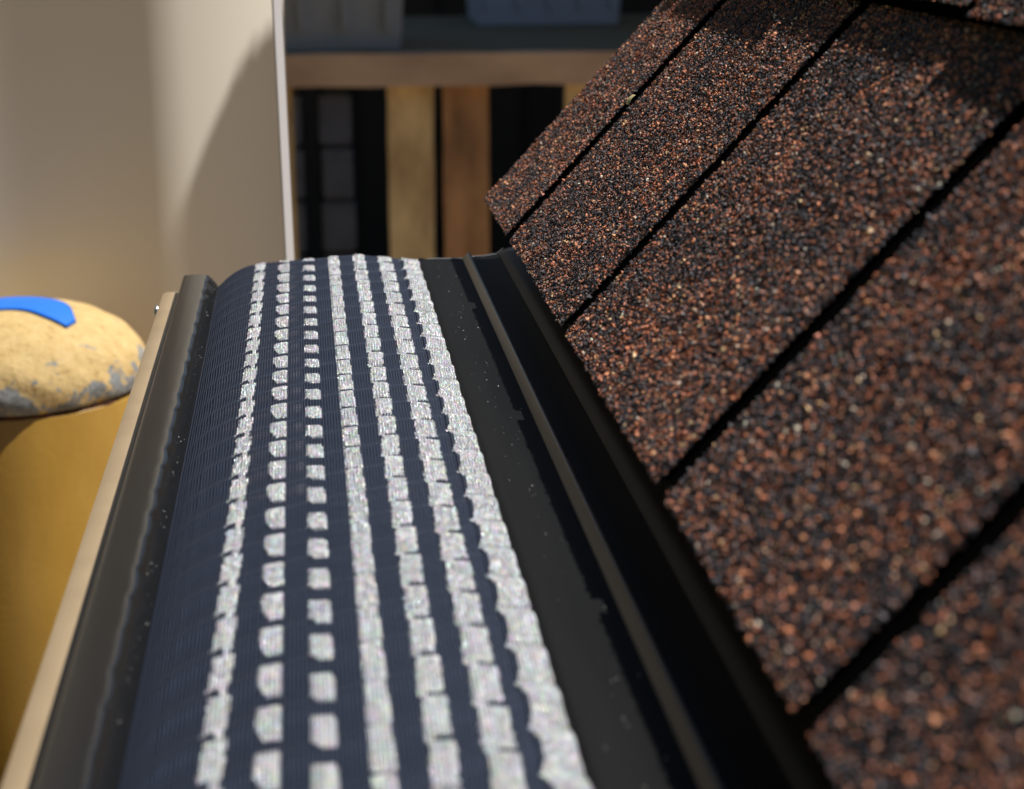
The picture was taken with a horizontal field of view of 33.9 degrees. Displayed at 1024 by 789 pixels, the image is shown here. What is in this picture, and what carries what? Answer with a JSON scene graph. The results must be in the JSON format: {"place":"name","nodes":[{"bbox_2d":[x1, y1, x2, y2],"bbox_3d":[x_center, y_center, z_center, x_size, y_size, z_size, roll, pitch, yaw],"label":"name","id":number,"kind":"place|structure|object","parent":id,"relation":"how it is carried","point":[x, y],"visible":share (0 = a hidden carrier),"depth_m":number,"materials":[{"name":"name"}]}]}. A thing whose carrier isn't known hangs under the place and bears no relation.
{"place":"outdoors","nodes":[
{"label":"outdoors","id":0,"kind":"place"},
{"bbox_2d":[312,289,446,492],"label":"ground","id":1,"kind":"structure","parent":0,"point":[368,414],"depth_m":4.71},
{"bbox_2d":[0,297,144,787],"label":"bollard","id":2,"kind":"object","parent":1,"relation":"on","point":[68,370],"visible":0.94,"depth_m":1.01,"materials":[{"name":"yellow paint"}]},
{"bbox_2d":[0,0,293,496],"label":"curved panel","id":3,"kind":"object","parent":1,"relation":"on","point":[140,175],"depth_m":1.12,"materials":[{"name":"beige paint"}]},
{"bbox_2d":[272,0,304,493],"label":"upright strip","id":4,"kind":"object","parent":1,"relation":"on","point":[282,125],"depth_m":0.89,"materials":[{"name":"white plastic"}]},
{"bbox_2d":[291,88,313,485],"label":"block pillar","id":5,"kind":"structure","parent":1,"relation":"on","point":[299,171],"depth_m":3.79,"materials":[{"name":"grey concrete"}]},
{"bbox_2d":[317,87,360,490],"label":"block pillar","id":6,"kind":"structure","parent":1,"relation":"on","point":[337,201],"depth_m":3.80,"materials":[{"name":"grey concrete"}]},
{"bbox_2d":[285,50,616,492],"bbox_3d":[0.003,-0.143,3.445,1.224,1.108,0.059,-2,17,-7],"label":"wooden pallet","id":7,"kind":"object","parent":1,"relation":"on","point":[409,81],"visible":0.15,"depth_m":3.31,"materials":[{"name":"brown wood"}]},
{"bbox_2d":[300,0,661,290],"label":"wall","id":8,"kind":"structure","parent":1,"relation":"on","point":[522,117],"depth_m":6.02,"materials":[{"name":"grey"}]},
{"bbox_3d":[0.954,-2.358,4.883,0.260,4.510,4.060,-2,17,-7],"label":"house wall","id":9,"kind":"object","parent":1,"relation":"on","visible":0},
{"bbox_2d":[285,14,649,53],"bbox_3d":[-0.053,-0.884,4.247,2.050,0.067,1.110,-2,17,-7],"label":"bench board","id":10,"kind":"object","parent":9,"relation":"attached to","point":[443,34],"visible":0.07,"depth_m":4.11,"materials":[{"name":"beige wood"}]},
{"bbox_2d":[283,0,402,51],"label":"storage bin","id":11,"kind":"object","parent":10,"relation":"on","point":[342,25],"visible":0.6,"depth_m":3.71,"materials":[{"name":"grey plastic"}]},
{"bbox_2d":[467,0,619,25],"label":"storage bin","id":12,"kind":"object","parent":10,"relation":"on","point":[533,12],"visible":1,"depth_m":4.42,"materials":[{"name":"blue plastic"}]},
{"bbox_2d":[483,0,1023,788],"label":"sample roof","id":13,"kind":"structure","parent":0,"point":[771,254],"depth_m":0.39,"materials":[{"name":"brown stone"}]},
{"bbox_2d":[0,292,576,788],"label":"rain gutter","id":14,"kind":"object","parent":13,"relation":"attached to","point":[26,758],"visible":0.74,"depth_m":0.48,"materials":[{"name":"beige paint"}]},
{"bbox_2d":[35,247,839,788],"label":"gutter guard","id":15,"kind":"object","parent":14,"relation":"on","point":[651,673],"visible":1,"depth_m":0.41,"materials":[{"name":"black"}]},
{"bbox_2d":[627,95,634,104],"bbox_3d":[0.047,-0.117,0.663,0.004,0.004,0.003,-2,17,-7],"label":"leaf scrap","id":16,"kind":"object","parent":13,"relation":"on","point":[629,99],"visible":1,"depth_m":0.66,"materials":[{"name":"beige plant"}]}
]}

